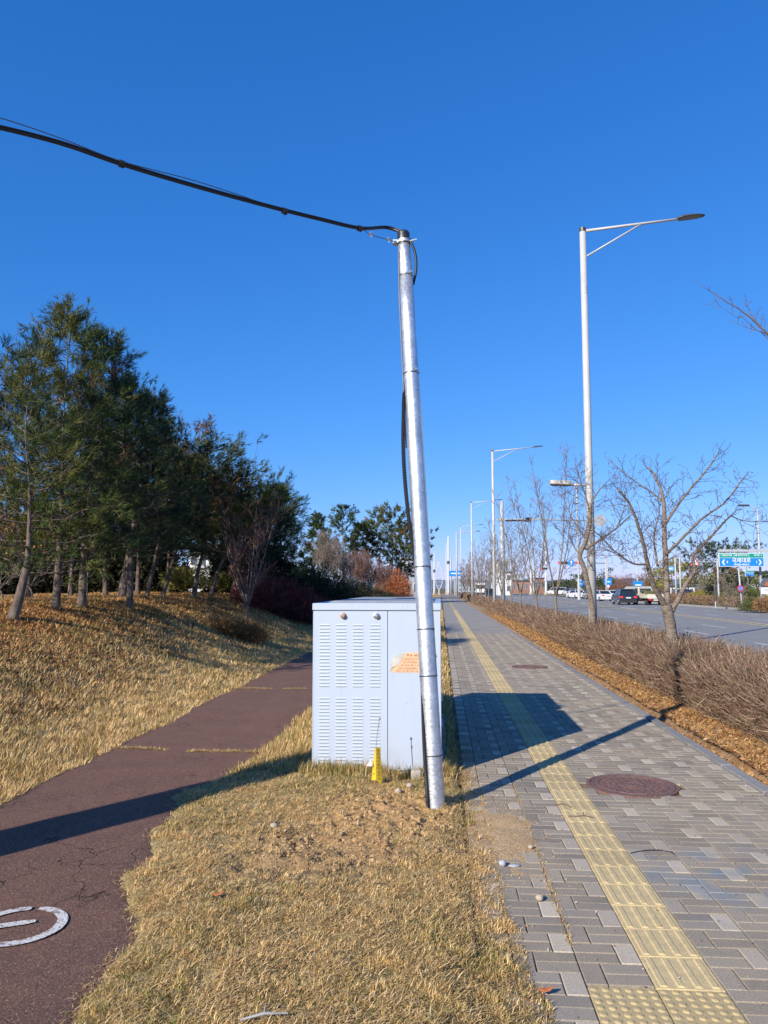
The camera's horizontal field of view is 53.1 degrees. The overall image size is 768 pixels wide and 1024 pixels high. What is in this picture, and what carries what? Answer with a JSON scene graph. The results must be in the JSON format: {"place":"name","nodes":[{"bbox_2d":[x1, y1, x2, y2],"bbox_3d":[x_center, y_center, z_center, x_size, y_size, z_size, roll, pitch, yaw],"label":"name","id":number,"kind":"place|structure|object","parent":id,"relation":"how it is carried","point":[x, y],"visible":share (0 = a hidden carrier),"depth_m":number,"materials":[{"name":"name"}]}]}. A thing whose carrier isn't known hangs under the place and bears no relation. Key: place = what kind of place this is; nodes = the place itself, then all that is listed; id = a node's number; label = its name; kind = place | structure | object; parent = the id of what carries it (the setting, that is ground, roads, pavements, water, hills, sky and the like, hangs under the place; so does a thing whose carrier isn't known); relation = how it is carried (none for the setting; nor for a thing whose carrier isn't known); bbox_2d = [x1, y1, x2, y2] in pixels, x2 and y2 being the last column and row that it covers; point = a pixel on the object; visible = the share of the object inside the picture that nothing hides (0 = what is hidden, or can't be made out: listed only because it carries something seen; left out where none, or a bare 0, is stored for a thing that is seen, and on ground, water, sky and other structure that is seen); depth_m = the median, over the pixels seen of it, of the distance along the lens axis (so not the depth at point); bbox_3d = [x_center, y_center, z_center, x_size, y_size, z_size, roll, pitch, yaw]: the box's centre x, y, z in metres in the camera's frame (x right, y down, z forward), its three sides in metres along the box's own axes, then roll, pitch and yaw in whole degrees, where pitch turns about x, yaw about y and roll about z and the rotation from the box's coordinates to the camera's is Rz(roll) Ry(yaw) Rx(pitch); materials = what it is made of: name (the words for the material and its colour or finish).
{"place":"outdoors","nodes":[
{"label":"outdoors","id":0,"kind":"place"},
{"bbox_2d":[0,651,312,1023],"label":"path","id":1,"kind":"structure","parent":0,"point":[71,840],"depth_m":5.50,"materials":[{"name":"red asphalt"}]},
{"bbox_2d":[0,906,67,946],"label":"path marking","id":2,"kind":"object","parent":1,"relation":"on","point":[62,917],"visible":1,"depth_m":3.99,"materials":[{"name":"paint"}]},
{"bbox_2d":[104,652,312,752],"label":"seam grass","id":3,"kind":"structure","parent":0,"point":[190,750],"depth_m":8.31,"materials":[{"name":"beige plant"}]},
{"bbox_2d":[0,588,767,1023],"bbox_3d":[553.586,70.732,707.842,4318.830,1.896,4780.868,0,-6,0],"label":"ground","id":4,"kind":"structure","parent":0,"point":[366,846],"depth_m":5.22,"materials":[{"name":"brown plant"}]},
{"bbox_2d":[0,535,52,593],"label":"evergreen shrub","id":5,"kind":"object","parent":4,"relation":"on","point":[36,584],"visible":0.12,"depth_m":30.04,"materials":[{"name":"green plant"}]},
{"bbox_2d":[0,497,56,597],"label":"coppice shrub","id":6,"kind":"object","parent":4,"relation":"on","point":[14,575],"visible":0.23,"depth_m":19.35,"materials":[{"name":"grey plant"}]},
{"bbox_2d":[0,329,65,536],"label":"evergreen tree","id":7,"kind":"object","parent":4,"relation":"on","point":[2,400],"visible":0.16,"depth_m":19.41,"materials":[{"name":"green plant"}]},
{"bbox_2d":[0,487,90,597],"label":"coppice shrub","id":8,"kind":"object","parent":4,"relation":"on","point":[22,549],"visible":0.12,"depth_m":18.33,"materials":[{"name":"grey plant"}]},
{"bbox_2d":[20,539,80,593],"bbox_3d":[-13.453,2.031,31.018,3.693,3.309,2.773,0,-6,0],"label":"evergreen shrub","id":9,"kind":"object","parent":4,"relation":"on","point":[48,580],"visible":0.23,"depth_m":30.28,"materials":[{"name":"green plant"}]},
{"bbox_2d":[0,343,113,597],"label":"evergreen tree","id":10,"kind":"object","parent":4,"relation":"on","point":[27,593],"visible":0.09,"depth_m":21.81,"materials":[{"name":"green plant"}]},
{"bbox_2d":[0,319,134,621],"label":"pine tree","id":11,"kind":"object","parent":4,"relation":"on","point":[14,612],"visible":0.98,"depth_m":13.39,"materials":[{"name":"green plant"}]},
{"bbox_2d":[0,393,137,595],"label":"evergreen tree","id":12,"kind":"object","parent":4,"relation":"on","point":[72,585],"visible":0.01,"depth_m":23.83,"materials":[{"name":"green plant"}]},
{"bbox_2d":[46,543,114,592],"bbox_3d":[-12.538,2.094,31.364,3.643,3.340,2.707,0,-6,0],"label":"evergreen shrub","id":13,"kind":"object","parent":4,"relation":"on","point":[92,582],"visible":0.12,"depth_m":30.75,"materials":[{"name":"green plant"}]},
{"bbox_2d":[0,290,173,611],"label":"pine tree","id":14,"kind":"object","parent":4,"relation":"on","point":[72,321],"visible":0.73,"depth_m":14.84,"materials":[{"name":"green plant"}]},
{"bbox_2d":[3,321,171,608],"bbox_3d":[-6.064,-1.090,15.892,3.369,6.196,3.719,2,-6,-21],"label":"pine tree","id":15,"kind":"object","parent":4,"relation":"on","point":[144,439],"visible":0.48,"depth_m":15.87,"materials":[{"name":"green plant"}]},
{"bbox_2d":[75,545,135,592],"bbox_3d":[-11.579,2.154,31.753,3.594,3.046,2.831,0,-6,0],"label":"evergreen shrub","id":16,"kind":"object","parent":4,"relation":"on","point":[111,588],"visible":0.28,"depth_m":31.04,"materials":[{"name":"green plant"}]},
{"bbox_2d":[47,405,174,595],"bbox_3d":[-9.431,-0.422,26.419,4.911,6.680,5.439,4,-7,-35],"label":"evergreen tree","id":17,"kind":"object","parent":4,"relation":"on","point":[105,588],"visible":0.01,"depth_m":25.82,"materials":[{"name":"green plant"}]},
{"bbox_2d":[45,367,209,609],"bbox_3d":[-5.898,-0.608,17.415,3.469,5.710,3.426,-4,-7,34],"label":"pine tree","id":18,"kind":"object","parent":4,"relation":"on","point":[172,514],"visible":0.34,"depth_m":17.34,"materials":[{"name":"green plant"}]},
{"bbox_2d":[108,541,162,591],"bbox_3d":[-10.638,2.113,32.045,3.584,3.211,2.722,0,-6,0],"label":"evergreen shrub","id":19,"kind":"object","parent":4,"relation":"on","point":[143,569],"visible":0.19,"depth_m":31.44,"materials":[{"name":"green plant"}]},
{"bbox_2d":[80,377,213,596],"bbox_3d":[-6.227,-0.661,19.881,3.752,5.879,3.842,4,-7,-34],"label":"pine tree","id":20,"kind":"object","parent":4,"relation":"on","point":[123,579],"visible":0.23,"depth_m":19.93,"materials":[{"name":"green plant"}]},
{"bbox_2d":[0,592,311,727],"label":"fallen leaves","id":21,"kind":"object","parent":4,"relation":"on","point":[65,621],"visible":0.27,"depth_m":13.39,"materials":[{"name":"brown plant"}]},
{"bbox_2d":[0,591,312,804],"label":"bank grass","id":22,"kind":"structure","parent":4,"relation":"on","point":[30,765],"depth_m":11.90,"materials":[{"name":"beige plant"}]},
{"bbox_2d":[134,544,191,592],"bbox_3d":[-9.603,2.125,32.342,3.643,3.330,2.700,0,-6,0],"label":"evergreen shrub","id":23,"kind":"object","parent":4,"relation":"on","point":[158,569],"visible":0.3,"depth_m":31.81,"materials":[{"name":"green plant"}]},
{"bbox_2d":[89,402,251,595],"bbox_3d":[-6.307,-0.204,22.406,4.766,5.504,4.482,3,-6,-25],"label":"pine tree","id":24,"kind":"object","parent":4,"relation":"on","point":[210,443],"visible":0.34,"depth_m":22.04,"materials":[{"name":"green plant"}]},
{"bbox_2d":[158,561,212,591],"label":"yellow green shrub","id":25,"kind":"object","parent":4,"relation":"on","point":[184,578],"visible":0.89,"depth_m":29.62,"materials":[{"name":"green plant"}]},
{"bbox_2d":[120,419,267,596],"bbox_3d":[-6.114,-0.035,23.887,4.762,5.521,5.387,-4,-7,37],"label":"pine tree","id":26,"kind":"object","parent":4,"relation":"on","point":[236,454],"visible":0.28,"depth_m":23.56,"materials":[{"name":"green plant"}]},
{"bbox_2d":[147,438,280,597],"bbox_3d":[-5.547,0.335,24.906,4.506,5.044,5.133,0,-6,0],"label":"pine tree","id":27,"kind":"object","parent":4,"relation":"on","point":[197,574],"visible":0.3,"depth_m":24.39,"materials":[{"name":"green plant"}]},
{"bbox_2d":[208,569,242,591],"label":"yellow green shrub","id":28,"kind":"object","parent":4,"relation":"on","point":[226,579],"visible":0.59,"depth_m":32.44,"materials":[{"name":"green plant"}]},
{"bbox_2d":[199,612,257,636],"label":"brown shrub","id":29,"kind":"object","parent":4,"relation":"on","point":[224,625],"visible":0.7,"depth_m":19.63,"materials":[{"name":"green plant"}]},
{"bbox_2d":[198,543,262,592],"bbox_3d":[-6.424,2.368,33.375,3.482,3.001,2.533,0,-6,0],"label":"evergreen shrub","id":30,"kind":"object","parent":4,"relation":"on","point":[215,566],"visible":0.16,"depth_m":32.88,"materials":[{"name":"green plant"}]},
{"bbox_2d":[189,479,295,590],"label":"evergreen tree","id":31,"kind":"object","parent":4,"relation":"on","point":[272,576],"visible":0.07,"depth_m":32.45,"materials":[{"name":"green plant"}]},
{"bbox_2d":[183,465,309,596],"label":"pine tree","id":32,"kind":"object","parent":4,"relation":"on","point":[275,487],"visible":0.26,"depth_m":26.57,"materials":[{"name":"green plant"}]},
{"bbox_2d":[208,492,292,623],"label":"bare tree","id":33,"kind":"object","parent":4,"relation":"on","point":[247,596],"visible":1,"depth_m":21.75,"materials":[{"name":"brown plant"}]},
{"bbox_2d":[226,615,274,646],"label":"bush","id":34,"kind":"object","parent":4,"relation":"on","point":[261,632],"visible":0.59,"depth_m":20.09,"materials":[{"name":"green plant"}]},
{"bbox_2d":[200,493,309,593],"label":"pine tree","id":35,"kind":"object","parent":4,"relation":"on","point":[266,559],"visible":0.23,"depth_m":29.05,"materials":[{"name":"green plant"}]},
{"bbox_2d":[226,573,290,611],"bbox_3d":[-4.554,2.869,27.380,2.662,1.755,2.737,0,-6,0],"label":"red shrub","id":36,"kind":"object","parent":4,"relation":"on","point":[268,592],"visible":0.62,"depth_m":26.96,"materials":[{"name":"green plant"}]},
{"bbox_2d":[245,542,302,590],"bbox_3d":[-5.228,2.449,33.820,3.228,3.236,2.837,3,-7,-32],"label":"evergreen shrub","id":37,"kind":"object","parent":4,"relation":"on","point":[287,571],"visible":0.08,"depth_m":33.52,"materials":[{"name":"green plant"}]},
{"bbox_2d":[258,574,307,617],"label":"red shrub","id":38,"kind":"object","parent":4,"relation":"on","point":[290,595],"visible":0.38,"depth_m":27.97,"materials":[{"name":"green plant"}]},
{"bbox_2d":[238,478,329,590],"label":"pine tree","id":39,"kind":"object","parent":4,"relation":"on","point":[304,569],"visible":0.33,"depth_m":33.35,"materials":[{"name":"green plant"}]},
{"bbox_2d":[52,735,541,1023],"bbox_3d":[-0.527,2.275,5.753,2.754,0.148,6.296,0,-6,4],"label":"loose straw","id":40,"kind":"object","parent":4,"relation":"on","point":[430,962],"visible":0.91,"depth_m":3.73,"materials":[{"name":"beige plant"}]},
{"bbox_2d":[273,582,324,623],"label":"red shrub","id":41,"kind":"object","parent":4,"relation":"on","point":[307,616],"visible":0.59,"depth_m":28.32,"materials":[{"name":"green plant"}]},
{"bbox_2d":[150,807,456,937],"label":"soil crumbs","id":42,"kind":"object","parent":4,"relation":"on","point":[285,852],"visible":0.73,"depth_m":4.85,"materials":[{"name":"brown soil"}]},
{"bbox_2d":[286,555,338,601],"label":"evergreen shrub","id":43,"kind":"object","parent":4,"relation":"on","point":[320,580],"visible":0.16,"depth_m":35.52,"materials":[{"name":"green plant"}]},
{"bbox_2d":[297,510,329,583],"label":"pine tree","id":44,"kind":"object","parent":4,"relation":"on","point":[319,521],"visible":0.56,"depth_m":69.88,"materials":[{"name":"green plant"}]},
{"bbox_2d":[311,527,343,577],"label":"bare tree","id":45,"kind":"object","parent":4,"relation":"on","point":[320,551],"visible":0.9,"depth_m":49.68,"materials":[{"name":"grey plant"}]},
{"bbox_2d":[303,560,363,600],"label":"evergreen shrub","id":46,"kind":"object","parent":4,"relation":"on","point":[341,592],"visible":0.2,"depth_m":37.67,"materials":[{"name":"green plant"}]},
{"bbox_2d":[318,503,361,573],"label":"pine tree","id":47,"kind":"object","parent":4,"relation":"on","point":[339,511],"visible":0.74,"depth_m":79.84,"materials":[{"name":"green plant"}]},
{"bbox_2d":[224,609,461,784],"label":"verge grass","id":48,"kind":"structure","parent":4,"relation":"on","point":[291,732],"depth_m":8.46,"materials":[{"name":"beige plant"}]},
{"bbox_2d":[330,550,355,579],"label":"bare tree","id":49,"kind":"object","parent":4,"relation":"on","point":[343,568],"visible":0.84,"depth_m":51.73,"materials":[{"name":"grey plant"}]},
{"bbox_2d":[318,575,379,598],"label":"evergreen shrub","id":50,"kind":"object","parent":4,"relation":"on","point":[364,587],"visible":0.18,"depth_m":43.59,"materials":[{"name":"green plant"}]},
{"bbox_2d":[244,783,466,872],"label":"soil clods","id":51,"kind":"object","parent":4,"relation":"on","point":[385,842],"visible":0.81,"depth_m":5.53,"materials":[{"name":"brown soil"}]},
{"bbox_2d":[343,519,380,580],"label":"pine tree","id":52,"kind":"object","parent":4,"relation":"on","point":[365,528],"visible":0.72,"depth_m":83.70,"materials":[{"name":"green plant"}]},
{"bbox_2d":[350,546,373,582],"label":"bare tree","id":53,"kind":"object","parent":4,"relation":"on","point":[363,571],"visible":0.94,"depth_m":59.69,"materials":[{"name":"brown plant"}]},
{"bbox_2d":[367,717,381,782],"bbox_3d":[-0.064,2.103,6.752,0.103,0.557,0.160,-5,-8,43],"label":"cable marker","id":54,"kind":"object","parent":4,"relation":"on","point":[376,772],"visible":1,"depth_m":6.73,"materials":[{"name":"yellow plastic"}]},
{"bbox_2d":[360,554,388,584],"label":"bare tree","id":55,"kind":"object","parent":4,"relation":"on","point":[373,575],"visible":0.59,"depth_m":63.62,"materials":[{"name":"grey plant"}]},
{"bbox_2d":[296,757,456,781],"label":"tall grass","id":56,"kind":"structure","parent":4,"relation":"on","point":[352,769],"depth_m":7.08,"materials":[{"name":"beige plant"}]},
{"bbox_2d":[310,599,445,773],"bbox_3d":[-0.015,1.856,8.003,1.320,1.872,1.613,0,-6,4],"label":"electrical cabinet","id":57,"kind":"object","parent":4,"relation":"on","point":[359,688],"visible":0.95,"depth_m":7.27,"materials":[{"name":"metal"}]},
{"bbox_2d":[390,652,436,672],"bbox_3d":[0.276,1.419,7.235,0.449,0.192,0.028,0,-6,4],"label":"torn notice","id":58,"kind":"object","parent":57,"relation":"attached to","point":[407,662],"visible":0.52,"depth_m":7.25,"materials":[{"name":"orange paper"}]},
{"bbox_2d":[361,505,401,578],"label":"pine tree","id":59,"kind":"object","parent":4,"relation":"on","point":[390,545],"visible":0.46,"depth_m":87.94,"materials":[{"name":"green plant"}]},
{"bbox_2d":[370,558,392,589],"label":"bare tree","id":60,"kind":"object","parent":4,"relation":"on","point":[383,577],"visible":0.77,"depth_m":69.63,"materials":[{"name":"brown plant"}]},
{"bbox_2d":[368,499,412,570],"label":"pine tree","id":61,"kind":"object","parent":4,"relation":"on","point":[394,529],"visible":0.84,"depth_m":85.81,"materials":[{"name":"green plant"}]},
{"bbox_2d":[376,568,414,596],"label":"orange tree","id":62,"kind":"object","parent":4,"relation":"on","point":[393,585],"visible":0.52,"depth_m":81.24,"materials":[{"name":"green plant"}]},
{"bbox_2d":[386,522,413,593],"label":"pine tree","id":63,"kind":"object","parent":4,"relation":"on","point":[408,560],"visible":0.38,"depth_m":91.59,"materials":[{"name":"green plant"}]},
{"bbox_2d":[393,229,444,809],"bbox_3d":[0.277,0.028,6.465,0.198,5.180,0.627,3,-7,-30],"label":"steel pole","id":64,"kind":"object","parent":4,"relation":"on","point":[418,529],"visible":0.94,"depth_m":6.41,"materials":[{"name":"grey metal"}]},
{"bbox_2d":[0,117,417,284],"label":"overhead cable","id":65,"kind":"object","parent":64,"relation":"attached to","point":[120,163],"visible":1,"depth_m":5.64,"materials":[{"name":"black rubber"}]},
{"bbox_2d":[483,519,515,602],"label":"bare tree","id":66,"kind":"object","parent":4,"relation":"on","point":[496,569],"visible":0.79,"depth_m":51.75,"materials":[{"name":"brown plant"}]},
{"bbox_2d":[487,504,529,607],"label":"bare tree","id":67,"kind":"object","parent":4,"relation":"on","point":[511,577],"visible":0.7,"depth_m":45.66,"materials":[{"name":"brown plant"}]},
{"bbox_2d":[491,486,542,608],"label":"bare tree","id":68,"kind":"object","parent":4,"relation":"on","point":[514,571],"visible":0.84,"depth_m":39.19,"materials":[{"name":"brown plant"}]},
{"bbox_2d":[491,446,542,600],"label":"street lamp","id":69,"kind":"object","parent":4,"relation":"on","point":[493,529],"visible":0.93,"depth_m":57.81,"materials":[{"name":"grey metal"}]},
{"bbox_2d":[459,592,582,637],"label":"hedge","id":70,"kind":"object","parent":4,"relation":"on","point":[525,613],"visible":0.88,"depth_m":37.20,"materials":[{"name":"brown plant"}]},
{"bbox_2d":[503,471,563,613],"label":"bare tree","id":71,"kind":"object","parent":4,"relation":"on","point":[535,593],"visible":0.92,"depth_m":33.03,"materials":[{"name":"brown plant"}]},
{"bbox_2d":[496,501,606,599],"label":"signal pole","id":72,"kind":"object","parent":4,"relation":"on","point":[599,523],"visible":0.59,"depth_m":62.07,"materials":[{"name":"grey metal"}]},
{"bbox_2d":[526,440,584,614],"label":"bare tree","id":73,"kind":"object","parent":4,"relation":"on","point":[548,562],"visible":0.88,"depth_m":26.83,"materials":[{"name":"grey plant"}]},
{"bbox_2d":[542,452,642,626],"bbox_3d":[5.675,1.110,20.276,3.069,5.267,2.297,0,-6,0],"label":"bare tree","id":74,"kind":"object","parent":4,"relation":"on","point":[585,536],"visible":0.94,"depth_m":20.20,"materials":[{"name":"brown plant"}]},
{"bbox_2d":[480,610,767,785],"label":"leaf litter","id":75,"kind":"object","parent":4,"relation":"on","point":[716,731],"visible":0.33,"depth_m":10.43,"materials":[{"name":"brown plant"}]},
{"bbox_2d":[549,213,704,623],"bbox_3d":[6.984,-2.277,21.740,4.586,12.686,0.320,0,-6,4],"label":"street lamp","id":76,"kind":"object","parent":4,"relation":"on","point":[591,566],"visible":0.89,"depth_m":21.91,"materials":[{"name":"white metal"}]},
{"bbox_2d":[541,611,767,745],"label":"hedge","id":77,"kind":"object","parent":4,"relation":"on","point":[727,682],"visible":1,"depth_m":11.60,"materials":[{"name":"brown plant"}]},
{"bbox_2d":[567,440,767,644],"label":"bare tree","id":78,"kind":"object","parent":4,"relation":"on","point":[668,609],"visible":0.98,"depth_m":14.04,"materials":[{"name":"brown plant"}]},
{"bbox_2d":[638,593,720,604],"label":"hedge","id":79,"kind":"object","parent":4,"relation":"on","point":[700,600],"visible":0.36,"depth_m":78.79,"materials":[{"name":"brown plant"}]},
{"bbox_2d":[695,282,767,338],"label":"bare tree","id":80,"kind":"object","parent":4,"relation":"on","point":[759,325],"visible":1,"depth_m":9.28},
{"bbox_2d":[718,549,767,566],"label":"direction sign","id":81,"kind":"object","parent":4,"relation":"on","point":[741,559],"visible":1,"depth_m":59.89,"materials":[{"name":"blue metal"}]},
{"bbox_2d":[749,595,767,612],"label":"verge shrub","id":82,"kind":"object","parent":4,"relation":"on","point":[760,601],"visible":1,"depth_m":56.97,"materials":[{"name":"brown plant"}]},
{"bbox_2d":[0,0,767,580],"label":"sky","id":83,"kind":"structure","parent":0,"point":[488,132],"materials":[{"name":"blue"}]},
{"bbox_2d":[442,597,510,632],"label":"pavement","id":84,"kind":"structure","parent":0,"point":[475,620],"depth_m":40.95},
{"bbox_2d":[332,576,706,588],"bbox_3d":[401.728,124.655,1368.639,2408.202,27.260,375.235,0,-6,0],"label":"hills","id":85,"kind":"structure","parent":0,"point":[439,583],"depth_m":1331.21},
{"bbox_2d":[462,783,613,921],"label":"spilled sand","id":86,"kind":"structure","parent":0,"point":[508,830],"depth_m":5.37,"materials":[{"name":"beige sand"}]},
{"bbox_2d":[580,567,614,589],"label":"leafy tree","id":87,"kind":"object","parent":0,"point":[600,582],"visible":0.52,"depth_m":148.73,"materials":[{"name":"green plant"}]},
{"bbox_2d":[446,610,767,1023],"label":"sidewalk","id":88,"kind":"structure","parent":0,"point":[552,731],"depth_m":5.14,"materials":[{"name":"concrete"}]},
{"bbox_2d":[477,784,578,982],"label":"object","id":89,"kind":"object","parent":88,"relation":"on","point":[548,885],"visible":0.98,"depth_m":4.50,"materials":[{"name":"beige plant"}]},
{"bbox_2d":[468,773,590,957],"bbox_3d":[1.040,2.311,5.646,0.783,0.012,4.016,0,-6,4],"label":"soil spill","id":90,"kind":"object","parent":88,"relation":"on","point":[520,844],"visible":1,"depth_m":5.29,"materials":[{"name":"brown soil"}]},
{"bbox_2d":[586,774,679,798],"bbox_3d":[2.208,2.441,6.828,0.794,0.037,0.794,0,-6,0],"label":"manhole cover","id":91,"kind":"object","parent":88,"relation":"on","point":[649,787],"visible":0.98,"depth_m":6.78,"materials":[{"name":"metal"}]},
{"bbox_2d":[458,593,767,654],"bbox_3d":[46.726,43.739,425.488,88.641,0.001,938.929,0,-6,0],"label":"road","id":92,"kind":"structure","parent":0,"point":[750,634],"depth_m":48.65,"materials":[{"name":"grey asphalt"}]},
{"bbox_2d":[611,589,636,604],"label":"car","id":93,"kind":"object","parent":92,"relation":"on","point":[627,596],"visible":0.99,"depth_m":83.71,"materials":[{"name":"black paint"}]},
{"bbox_2d":[634,587,663,604],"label":"truck","id":94,"kind":"object","parent":92,"relation":"on","point":[647,599],"visible":0.66,"depth_m":84.77,"materials":[{"name":"beige paint"}]},
{"bbox_2d":[714,569,754,610],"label":"bare tree","id":95,"kind":"object","parent":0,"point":[734,588],"visible":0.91,"depth_m":61.66,"materials":[{"name":"grey plant"}]},
{"label":"plaza","id":96,"kind":"structure","parent":0,"visible":0},
{"bbox_2d":[651,557,702,592],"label":"leafy tree","id":97,"kind":"object","parent":96,"relation":"on","point":[671,563],"visible":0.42,"depth_m":127.08,"materials":[{"name":"green plant"}]},
{"bbox_2d":[674,561,704,588],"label":"leafy tree","id":98,"kind":"object","parent":96,"relation":"on","point":[687,576],"visible":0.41,"depth_m":123.83,"materials":[{"name":"green plant"}]},
{"bbox_2d":[672,536,717,588],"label":"pine tree","id":99,"kind":"object","parent":96,"relation":"on","point":[707,566],"visible":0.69,"depth_m":119.66,"materials":[{"name":"green plant"}]},
{"bbox_2d":[698,574,734,595],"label":"leafy tree","id":100,"kind":"object","parent":96,"relation":"on","point":[710,587],"visible":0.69,"depth_m":99.29,"materials":[{"name":"green plant"}]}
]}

